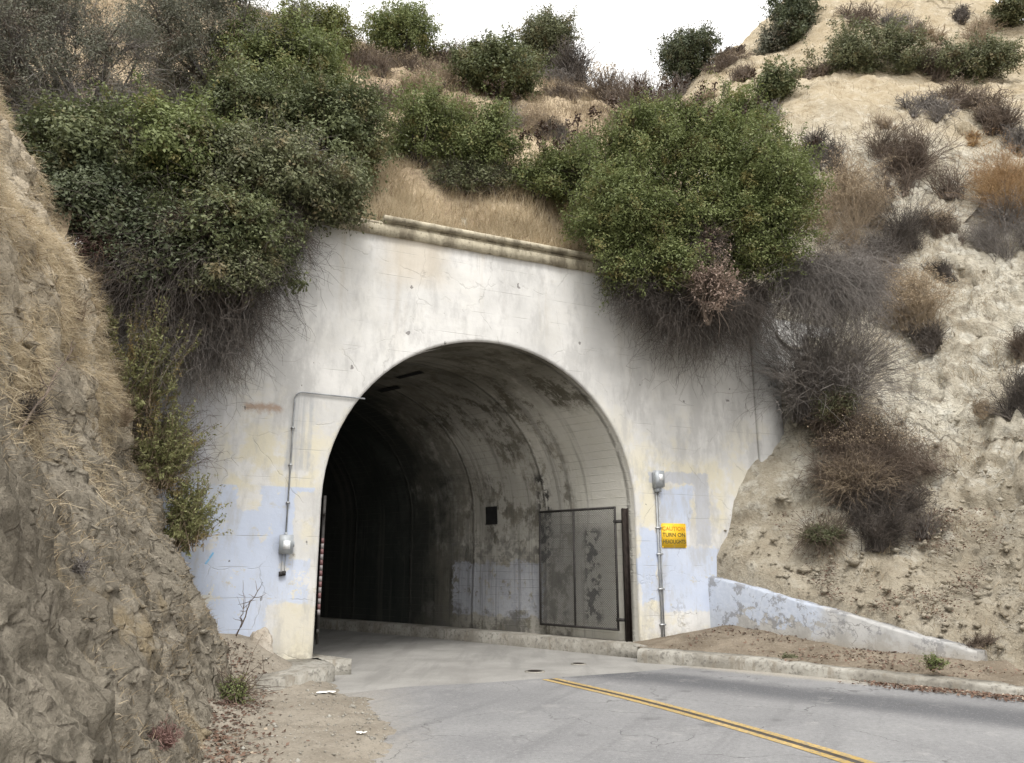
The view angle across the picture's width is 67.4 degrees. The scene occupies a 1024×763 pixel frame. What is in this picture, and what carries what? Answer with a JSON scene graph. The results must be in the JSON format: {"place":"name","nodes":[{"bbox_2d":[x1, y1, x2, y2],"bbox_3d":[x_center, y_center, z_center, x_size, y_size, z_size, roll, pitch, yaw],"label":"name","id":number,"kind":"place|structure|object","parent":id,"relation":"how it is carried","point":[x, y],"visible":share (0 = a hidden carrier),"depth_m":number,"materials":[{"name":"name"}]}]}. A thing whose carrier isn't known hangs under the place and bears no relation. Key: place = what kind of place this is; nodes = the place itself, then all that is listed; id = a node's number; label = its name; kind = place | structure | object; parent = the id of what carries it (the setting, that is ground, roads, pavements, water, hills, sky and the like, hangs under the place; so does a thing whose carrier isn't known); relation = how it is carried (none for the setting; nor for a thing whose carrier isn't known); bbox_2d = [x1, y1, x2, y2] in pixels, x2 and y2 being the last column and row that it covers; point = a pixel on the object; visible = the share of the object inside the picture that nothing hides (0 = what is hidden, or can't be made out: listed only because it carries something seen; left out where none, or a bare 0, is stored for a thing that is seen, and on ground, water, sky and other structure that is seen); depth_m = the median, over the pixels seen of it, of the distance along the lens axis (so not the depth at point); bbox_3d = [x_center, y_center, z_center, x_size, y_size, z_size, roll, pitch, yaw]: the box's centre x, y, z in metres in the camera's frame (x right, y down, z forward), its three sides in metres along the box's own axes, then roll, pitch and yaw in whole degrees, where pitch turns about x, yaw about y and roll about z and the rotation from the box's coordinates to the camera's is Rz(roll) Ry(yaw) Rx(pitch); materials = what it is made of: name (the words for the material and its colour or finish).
{"place":"outdoors","nodes":[
{"label":"outdoors","id":0,"kind":"place"},
{"bbox_2d":[53,200,72,238],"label":"slope","id":1,"kind":"structure","parent":0,"point":[64,221],"depth_m":10.77,"materials":[{"name":"soil"}]},
{"bbox_2d":[35,133,165,261],"bbox_3d":[-6.307,-2.673,11.240,2.236,2.078,2.001,-5,-14,21],"label":"shrub","id":2,"kind":"object","parent":1,"relation":"on","point":[68,183],"visible":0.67,"depth_m":10.95,"materials":[{"name":"green plant"}]},
{"bbox_2d":[65,217,160,300],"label":"dry shrub","id":3,"kind":"object","parent":1,"relation":"on","point":[85,249],"visible":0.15,"depth_m":10.92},
{"bbox_2d":[0,114,230,762],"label":"cut bank","id":4,"kind":"structure","parent":0,"point":[59,703],"depth_m":5.83,"materials":[{"name":"soil"}]},
{"bbox_2d":[16,384,68,426],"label":"dry weed","id":5,"kind":"object","parent":4,"relation":"on","point":[32,405],"visible":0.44,"depth_m":6.49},
{"bbox_2d":[0,73,167,532],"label":"dry grass","id":6,"kind":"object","parent":4,"relation":"on","point":[30,218],"visible":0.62,"depth_m":8.03,"materials":[{"name":"plant"}]},
{"bbox_2d":[0,117,232,759],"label":"bank stones","id":7,"kind":"object","parent":4,"relation":"on","point":[113,588],"visible":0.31,"depth_m":7.02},
{"bbox_2d":[0,377,234,762],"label":"dead weeds","id":8,"kind":"object","parent":4,"relation":"on","point":[115,669],"visible":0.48,"depth_m":6.17,"materials":[{"name":"plant"}]},
{"bbox_2d":[106,289,202,425],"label":"sagebrush","id":9,"kind":"object","parent":4,"relation":"on","point":[143,384],"visible":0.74,"depth_m":10.54,"materials":[{"name":"green plant"}]},
{"bbox_2d":[147,715,183,750],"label":"dry weed","id":10,"kind":"object","parent":4,"relation":"on","point":[168,737],"visible":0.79,"depth_m":5.38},
{"bbox_2d":[131,383,221,496],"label":"sagebrush","id":11,"kind":"object","parent":4,"relation":"on","point":[164,455],"visible":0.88,"depth_m":10.55,"materials":[{"name":"green plant"}]},
{"bbox_2d":[125,379,242,501],"bbox_3d":[-5.224,0.964,11.330,2.439,2.030,2.689,0,-13,0],"label":"dead brush","id":12,"kind":"object","parent":4,"relation":"on","point":[193,458],"visible":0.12,"depth_m":10.95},
{"bbox_2d":[160,463,232,558],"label":"sagebrush","id":13,"kind":"object","parent":4,"relation":"on","point":[185,525],"visible":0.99,"depth_m":10.62,"materials":[{"name":"green plant"}]},
{"bbox_2d":[202,633,396,762],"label":"shoulder","id":14,"kind":"object","parent":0,"point":[312,717],"visible":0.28,"depth_m":7.82},
{"bbox_2d":[214,634,279,704],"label":"weed","id":15,"kind":"object","parent":14,"relation":"on","point":[231,691],"visible":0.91,"depth_m":8.80,"materials":[{"name":"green plant"}]},
{"bbox_2d":[200,638,309,762],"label":"shoulder litter","id":16,"kind":"object","parent":14,"relation":"on","point":[215,738],"visible":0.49,"depth_m":7.35,"materials":[{"name":"brown plant"}]},
{"bbox_2d":[203,637,398,762],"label":"gravel","id":17,"kind":"structure","parent":14,"relation":"on","point":[274,724],"depth_m":7.77,"materials":[{"name":"gravel"}]},
{"bbox_2d":[313,628,689,692],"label":"tunnel floor","id":18,"kind":"structure","parent":0,"point":[383,661],"depth_m":13.12,"materials":[{"name":"concrete"}]},
{"bbox_2d":[255,658,334,691],"bbox_3d":[-3.045,4.151,10.758,1.161,0.270,2.158,5,-14,-22],"label":"kerb stub","id":19,"kind":"object","parent":18,"relation":"on","point":[300,671],"visible":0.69,"depth_m":10.45,"materials":[{"name":"concrete"}]},
{"bbox_2d":[5,0,1023,348],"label":"hillside","id":20,"kind":"structure","parent":0,"point":[819,104],"depth_m":25.59,"materials":[{"name":"soil"}]},
{"bbox_2d":[0,77,174,189],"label":"shrub","id":21,"kind":"object","parent":20,"relation":"on","point":[62,128],"visible":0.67,"depth_m":11.38,"materials":[{"name":"green plant"}]},
{"bbox_2d":[0,0,200,141],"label":"tree","id":22,"kind":"object","parent":20,"relation":"on","point":[50,18],"visible":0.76,"depth_m":13.54,"materials":[{"name":"grey plant"}]},
{"bbox_2d":[1,58,206,158],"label":"dead brush","id":23,"kind":"object","parent":20,"relation":"on","point":[80,97],"depth_m":12.78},
{"bbox_2d":[68,179,231,323],"bbox_3d":[-5.628,-2.025,11.771,3.391,2.848,3.019,0,-13,0],"label":"shrub","id":24,"kind":"object","parent":20,"relation":"on","point":[143,229],"visible":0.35,"depth_m":10.88,"materials":[{"name":"green plant"}]},
{"bbox_2d":[87,69,269,203],"bbox_3d":[-5.484,-3.711,12.475,2.813,2.601,2.651,0,-13,0],"label":"shrub","id":25,"kind":"object","parent":20,"relation":"on","point":[160,126],"visible":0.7,"depth_m":11.94,"materials":[{"name":"green plant"}]},
{"bbox_2d":[85,0,323,110],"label":"tree","id":26,"kind":"object","parent":20,"relation":"on","point":[184,39],"visible":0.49,"depth_m":16.29,"materials":[{"name":"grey plant"}]},
{"bbox_2d":[124,170,313,306],"bbox_3d":[-4.555,-2.324,11.702,3.134,2.527,2.437,0,-13,0],"label":"shrub","id":27,"kind":"object","parent":20,"relation":"on","point":[240,213],"visible":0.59,"depth_m":11.24,"materials":[{"name":"green plant"}]},
{"bbox_2d":[171,234,283,313],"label":"shrub","id":28,"kind":"object","parent":27,"relation":"hanging from","point":[252,276],"visible":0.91,"depth_m":11.05,"materials":[{"name":"green plant"}]},
{"bbox_2d":[184,43,316,148],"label":"shrub","id":29,"kind":"object","parent":20,"relation":"on","point":[228,91],"visible":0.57,"depth_m":14.22,"materials":[{"name":"green plant"}]},
{"bbox_2d":[136,94,387,236],"bbox_3d":[-4.139,-3.460,12.865,4.035,2.529,3.060,0,-13,0],"label":"shrub","id":30,"kind":"object","parent":20,"relation":"on","point":[259,166],"visible":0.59,"depth_m":12.28,"materials":[{"name":"green plant"}]},
{"bbox_2d":[196,0,366,125],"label":"shrub","id":31,"kind":"object","parent":20,"relation":"on","point":[329,53],"visible":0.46,"depth_m":16.18,"materials":[{"name":"green plant"}]},
{"bbox_2d":[240,156,375,238],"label":"shrub","id":32,"kind":"object","parent":20,"relation":"on","point":[326,221],"visible":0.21,"depth_m":13.02,"materials":[{"name":"green plant"}]},
{"bbox_2d":[264,0,389,58],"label":"shrub","id":33,"kind":"object","parent":20,"relation":"on","point":[329,13],"visible":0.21,"depth_m":21.96,"materials":[{"name":"green plant"}]},
{"bbox_2d":[262,39,409,192],"bbox_3d":[-3.653,-4.867,15.507,3.287,3.805,2.697,0,-13,0],"label":"shrub","id":34,"kind":"object","parent":20,"relation":"on","point":[351,118],"visible":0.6,"depth_m":14.99,"materials":[{"name":"green plant"}]},
{"bbox_2d":[343,37,404,77],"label":"dry shrub","id":35,"kind":"object","parent":20,"relation":"on","point":[365,58],"visible":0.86,"depth_m":22.13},
{"bbox_2d":[5,0,764,279],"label":"hill grass","id":36,"kind":"structure","parent":20,"relation":"on","point":[583,111],"depth_m":21.77,"materials":[{"name":"plant"}]},
{"bbox_2d":[355,0,448,59],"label":"shrub","id":37,"kind":"object","parent":20,"relation":"on","point":[401,28],"visible":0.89,"depth_m":23.80,"materials":[{"name":"green plant"}]},
{"bbox_2d":[367,44,439,75],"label":"dry shrub","id":38,"kind":"object","parent":20,"relation":"on","point":[407,60],"visible":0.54,"depth_m":23.25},
{"bbox_2d":[376,60,487,167],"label":"shrub","id":39,"kind":"object","parent":20,"relation":"on","point":[419,122],"visible":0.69,"depth_m":16.72,"materials":[{"name":"green plant"}]},
{"bbox_2d":[413,144,529,205],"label":"shrub","id":40,"kind":"object","parent":20,"relation":"on","point":[488,176],"visible":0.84,"depth_m":16.51,"materials":[{"name":"green plant"}]},
{"bbox_2d":[427,76,535,178],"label":"shrub","id":41,"kind":"object","parent":20,"relation":"on","point":[493,132],"visible":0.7,"depth_m":16.67,"materials":[{"name":"green plant"}]},
{"bbox_2d":[440,21,556,100],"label":"shrub","id":42,"kind":"object","parent":20,"relation":"on","point":[508,62],"visible":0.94,"depth_m":21.88,"materials":[{"name":"green plant"}]},
{"bbox_2d":[355,148,661,263],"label":"dry grass","id":43,"kind":"structure","parent":20,"relation":"on","point":[406,210],"depth_m":16.00,"materials":[{"name":"plant"}]},
{"bbox_2d":[502,100,565,132],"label":"dry shrub","id":44,"kind":"object","parent":20,"relation":"on","point":[534,118],"visible":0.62,"depth_m":20.11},
{"bbox_2d":[498,139,579,211],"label":"shrub","id":45,"kind":"object","parent":20,"relation":"on","point":[526,172],"visible":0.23,"depth_m":16.99,"materials":[{"name":"green plant"}]},
{"bbox_2d":[512,1,583,70],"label":"shrub","id":46,"kind":"object","parent":20,"relation":"on","point":[546,28],"visible":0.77,"depth_m":26.07,"materials":[{"name":"green plant"}]},
{"bbox_2d":[537,29,624,89],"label":"dry shrub","id":47,"kind":"object","parent":20,"relation":"on","point":[571,56],"visible":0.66,"depth_m":25.12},
{"bbox_2d":[576,57,648,107],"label":"dry shrub","id":48,"kind":"object","parent":20,"relation":"on","point":[603,84],"visible":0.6,"depth_m":23.16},
{"bbox_2d":[573,58,693,119],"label":"dry shrub","id":49,"kind":"object","parent":20,"relation":"on","point":[633,85],"visible":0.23,"depth_m":21.66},
{"bbox_2d":[517,65,840,314],"bbox_3d":[3.448,-4.102,16.083,6.499,5.849,3.521,2,-13,-9],"label":"elderberry bush","id":50,"kind":"object","parent":20,"relation":"on","point":[751,183],"visible":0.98,"depth_m":15.39,"materials":[{"name":"green plant"}]},
{"bbox_2d":[669,242,753,329],"bbox_3d":[3.679,-1.687,14.394,1.596,1.826,1.308,-7,-15,27],"label":"dead spray","id":51,"kind":"object","parent":50,"relation":"hanging from","point":[702,281],"visible":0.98,"depth_m":14.32,"materials":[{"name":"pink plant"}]},
{"bbox_2d":[678,208,744,272],"bbox_3d":[3.881,-2.635,15.063,1.340,1.593,1.469,-5,-14,21],"label":"dead spray","id":52,"kind":"object","parent":50,"relation":"attached to","point":[717,241],"visible":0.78,"depth_m":14.93,"materials":[{"name":"brown plant"}]},
{"bbox_2d":[647,16,724,86],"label":"shrub","id":53,"kind":"object","parent":20,"relation":"on","point":[688,53],"visible":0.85,"depth_m":34.32,"materials":[{"name":"green plant"}]},
{"bbox_2d":[371,0,1023,658],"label":"dry undergrowth","id":54,"kind":"object","parent":20,"relation":"on","point":[905,320],"visible":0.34,"depth_m":18.82,"materials":[{"name":"plant"}]},
{"bbox_2d":[696,46,754,74],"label":"dry shrub","id":55,"kind":"object","parent":20,"relation":"on","point":[726,60],"visible":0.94,"depth_m":32.92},
{"bbox_2d":[752,13,805,55],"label":"shrub","id":56,"kind":"object","parent":20,"relation":"on","point":[767,45],"visible":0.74,"depth_m":33.21,"materials":[{"name":"plant"}]},
{"bbox_2d":[751,54,809,103],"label":"shrub","id":57,"kind":"object","parent":20,"relation":"on","point":[782,83],"visible":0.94,"depth_m":26.72,"materials":[{"name":"green plant"}]},
{"bbox_2d":[758,0,826,48],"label":"shrub","id":58,"kind":"object","parent":20,"relation":"on","point":[796,12],"visible":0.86,"depth_m":32.97,"materials":[{"name":"green plant"}]},
{"bbox_2d":[832,0,883,26],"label":"dry shrub","id":59,"kind":"object","parent":20,"relation":"on","point":[864,12],"visible":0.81,"depth_m":32.01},
{"bbox_2d":[799,12,938,75],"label":"shrub","id":60,"kind":"object","parent":20,"relation":"on","point":[894,45],"visible":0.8,"depth_m":28.54,"materials":[{"name":"green plant"}]},
{"bbox_2d":[905,36,969,82],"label":"dry shrub","id":61,"kind":"object","parent":20,"relation":"on","point":[928,71],"visible":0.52,"depth_m":28.70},
{"bbox_2d":[922,25,1023,85],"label":"shrub","id":62,"kind":"object","parent":20,"relation":"on","point":[991,57],"visible":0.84,"depth_m":28.10,"materials":[{"name":"green plant"}]},
{"bbox_2d":[957,12,1016,46],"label":"dry shrub","id":63,"kind":"object","parent":20,"relation":"on","point":[981,29],"visible":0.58,"depth_m":31.41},
{"bbox_2d":[982,0,1023,27],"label":"shrub","id":64,"kind":"object","parent":20,"relation":"on","point":[1010,11],"visible":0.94,"depth_m":31.60,"materials":[{"name":"green plant"}]},
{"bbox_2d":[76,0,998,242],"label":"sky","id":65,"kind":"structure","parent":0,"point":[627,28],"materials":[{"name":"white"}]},
{"bbox_2d":[340,666,1023,762],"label":"road","id":66,"kind":"structure","parent":0,"point":[531,721],"depth_m":8.21,"materials":[{"name":"asphalt"}]},
{"bbox_2d":[542,678,875,762],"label":"line","id":67,"kind":"object","parent":66,"relation":"on","point":[839,757],"visible":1,"depth_m":7.99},
{"bbox_2d":[637,647,1023,695],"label":"kerb","id":68,"kind":"structure","parent":66,"relation":"on","point":[679,657],"depth_m":11.56,"materials":[{"name":"concrete"}]},
{"bbox_2d":[648,625,1023,685],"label":"verge","id":69,"kind":"structure","parent":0,"point":[722,641],"depth_m":12.33,"materials":[{"name":"soil"}]},
{"bbox_2d":[664,624,1023,701],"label":"leaf litter","id":70,"kind":"object","parent":69,"relation":"on","point":[977,693],"visible":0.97,"depth_m":10.59,"materials":[{"name":"brown plant"}]},
{"bbox_2d":[717,82,1023,669],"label":"sandstone bank","id":71,"kind":"structure","parent":0,"point":[764,485],"depth_m":15.50,"materials":[{"name":"stone"}]},
{"bbox_2d":[786,502,866,564],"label":"weed tuft","id":72,"kind":"object","parent":71,"relation":"on","point":[828,535],"visible":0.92,"depth_m":14.34,"materials":[{"name":"green plant"}]},
{"bbox_2d":[728,201,927,396],"bbox_3d":[6.526,-1.713,16.074,4.641,4.090,3.544,0,-13,0],"label":"brush","id":73,"kind":"object","parent":71,"relation":"on","point":[825,285],"visible":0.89,"depth_m":15.80,"materials":[{"name":"plant"}]},
{"bbox_2d":[797,120,859,174],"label":"dry shrub","id":74,"kind":"object","parent":71,"relation":"on","point":[825,157],"visible":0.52,"depth_m":23.38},
{"bbox_2d":[709,284,953,507],"bbox_3d":[6.632,0.433,16.409,4.762,4.729,4.876,10,-17,-37],"label":"dead brush","id":75,"kind":"object","parent":71,"relation":"on","point":[811,376],"visible":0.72,"depth_m":15.95,"materials":[{"name":"plant"}]},
{"bbox_2d":[800,370,874,450],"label":"weed tuft","id":76,"kind":"object","parent":71,"relation":"on","point":[828,416],"visible":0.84,"depth_m":15.73,"materials":[{"name":"green plant"}]},
{"bbox_2d":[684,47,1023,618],"bbox_3d":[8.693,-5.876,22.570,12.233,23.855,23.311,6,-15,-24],"label":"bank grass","id":77,"kind":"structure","parent":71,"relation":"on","point":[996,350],"depth_m":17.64,"materials":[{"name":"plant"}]},
{"bbox_2d":[797,125,915,251],"bbox_3d":[9.592,-5.175,22.005,3.754,3.789,3.672,0,-13,0],"label":"buckwheat","id":78,"kind":"object","parent":71,"relation":"on","point":[844,193],"visible":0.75,"depth_m":21.60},
{"bbox_2d":[718,227,1023,657],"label":"bank rubble","id":79,"kind":"object","parent":71,"relation":"on","point":[853,562],"visible":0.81,"depth_m":13.53,"materials":[{"name":"stone"}]},
{"bbox_2d":[735,507,1013,621],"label":"bank litter","id":80,"kind":"object","parent":71,"relation":"on","point":[958,580],"visible":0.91,"depth_m":13.47,"materials":[{"name":"brown plant"}]},
{"bbox_2d":[780,383,982,521],"bbox_3d":[7.296,1.584,15.679,3.968,3.916,2.992,7,-15,-28],"label":"dead brush","id":81,"kind":"object","parent":71,"relation":"on","point":[877,436],"visible":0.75,"depth_m":15.33,"materials":[{"name":"plant"}]},
{"bbox_2d":[840,230,922,278],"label":"dry shrub","id":82,"kind":"object","parent":71,"relation":"on","point":[881,247],"visible":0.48,"depth_m":20.36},
{"bbox_2d":[818,448,969,556],"bbox_3d":[6.960,2.347,14.452,2.228,2.248,2.472,13,-18,-43],"label":"dead brush","id":83,"kind":"object","parent":71,"relation":"on","point":[889,525],"visible":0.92,"depth_m":14.14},
{"bbox_2d":[853,180,962,267],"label":"dry shrub","id":84,"kind":"object","parent":71,"relation":"on","point":[908,232],"visible":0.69,"depth_m":20.86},
{"bbox_2d":[844,103,991,204],"bbox_3d":[12.116,-6.576,23.017,4.170,3.791,3.048,-3,-14,14],"label":"dry shrub","id":85,"kind":"object","parent":71,"relation":"on","point":[915,152],"visible":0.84,"depth_m":22.77,"materials":[{"name":"plant"}]},
{"bbox_2d":[871,251,968,337],"bbox_3d":[9.863,-2.135,19.371,2.558,2.449,2.730,0,-13,0],"label":"buckwheat","id":86,"kind":"object","parent":71,"relation":"on","point":[916,302],"visible":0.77,"depth_m":18.91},
{"bbox_2d":[897,315,954,354],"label":"dry shrub","id":87,"kind":"object","parent":71,"relation":"on","point":[934,336],"visible":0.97,"depth_m":18.37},
{"bbox_2d":[894,83,962,122],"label":"dry shrub","id":88,"kind":"object","parent":71,"relation":"on","point":[935,107],"visible":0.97,"depth_m":25.03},
{"bbox_2d":[917,194,979,245],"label":"dry shrub","id":89,"kind":"object","parent":71,"relation":"on","point":[945,218],"visible":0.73,"depth_m":21.32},
{"bbox_2d":[920,72,1008,110],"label":"dry shrub","id":90,"kind":"object","parent":71,"relation":"on","point":[964,97],"visible":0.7,"depth_m":25.57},
{"bbox_2d":[933,128,1023,232],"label":"grass clump","id":91,"kind":"object","parent":71,"relation":"on","point":[999,177],"visible":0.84,"depth_m":21.87,"materials":[{"name":"orange plant"}]},
{"bbox_2d":[953,182,1023,261],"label":"dry shrub","id":92,"kind":"object","parent":71,"relation":"on","point":[990,241],"visible":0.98,"depth_m":20.67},
{"bbox_2d":[963,80,1023,135],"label":"dry shrub","id":93,"kind":"object","parent":71,"relation":"on","point":[995,113],"visible":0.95,"depth_m":24.22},
{"bbox_2d":[969,349,1023,421],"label":"dry shrub","id":94,"kind":"object","parent":71,"relation":"on","point":[1016,391],"visible":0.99,"depth_m":15.99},
{"label":"ground","id":95,"kind":"structure","parent":0,"visible":0},
{"bbox_2d":[101,176,828,674],"bbox_3d":[-18.268,3.390,23.386,52.062,8.061,12.771,-6,-15,25],"label":"tunnel portal","id":96,"kind":"object","parent":95,"relation":"on","point":[501,388],"visible":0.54,"depth_m":15.26,"materials":[{"name":"paint"}]},
{"bbox_2d":[47,160,347,414],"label":"hanging twigs","id":97,"kind":"object","parent":96,"relation":"hanging from","point":[178,298],"visible":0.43,"depth_m":11.01,"materials":[{"name":"plant"}]},
{"bbox_2d":[106,259,295,428],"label":"hanging twigs","id":98,"kind":"object","parent":96,"relation":"hanging from","point":[219,345],"visible":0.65,"depth_m":11.22,"materials":[{"name":"plant"}]},
{"bbox_2d":[315,496,326,644],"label":"chain link gate","id":99,"kind":"structure","parent":96,"relation":"attached to","point":[320,570],"depth_m":12.34,"materials":[{"name":"metal"}]},
{"bbox_2d":[278,391,364,575],"bbox_3d":[-3.048,1.623,12.392,1.258,2.940,0.142,6,-15,-24],"label":"electrical conduit","id":100,"kind":"object","parent":96,"relation":"attached to","point":[286,543],"visible":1,"depth_m":12.03,"materials":[{"name":"metal"}]},
{"bbox_2d":[621,508,632,641],"bbox_3d":[2.184,3.678,14.605,0.110,2.500,0.140,1,-13,-4],"label":"gate post","id":101,"kind":"object","parent":96,"relation":"on","point":[626,577],"visible":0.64,"depth_m":14.58,"materials":[{"name":"brown metal"}]},
{"bbox_2d":[539,506,624,630],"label":"chain link gate","id":102,"kind":"structure","parent":101,"relation":"attached to","point":[574,568],"depth_m":15.32,"materials":[{"name":"metal"}]},
{"bbox_2d":[652,470,665,636],"bbox_3d":[2.870,3.352,14.758,0.210,3.266,0.157,6,-15,-24],"label":"conduit","id":103,"kind":"object","parent":96,"relation":"attached to","point":[658,481],"visible":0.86,"depth_m":14.90,"materials":[{"name":"metal"}]},
{"bbox_2d":[661,523,686,547],"bbox_3d":[3.175,3.022,15.056,0.585,0.470,0.020,6,-15,-24],"label":"warning sign","id":104,"kind":"object","parent":96,"relation":"attached to","point":[673,535],"visible":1,"depth_m":15.05,"materials":[{"name":"metal"}]},
{"bbox_2d":[593,228,810,405],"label":"hanging twigs","id":105,"kind":"object","parent":96,"relation":"hanging from","point":[746,316],"visible":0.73,"depth_m":14.95,"materials":[{"name":"plant"}]},
{"bbox_2d":[708,576,987,660],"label":"retaining wall","id":106,"kind":"structure","parent":95,"relation":"on","point":[736,603],"depth_m":13.23,"materials":[{"name":"blue paint"}]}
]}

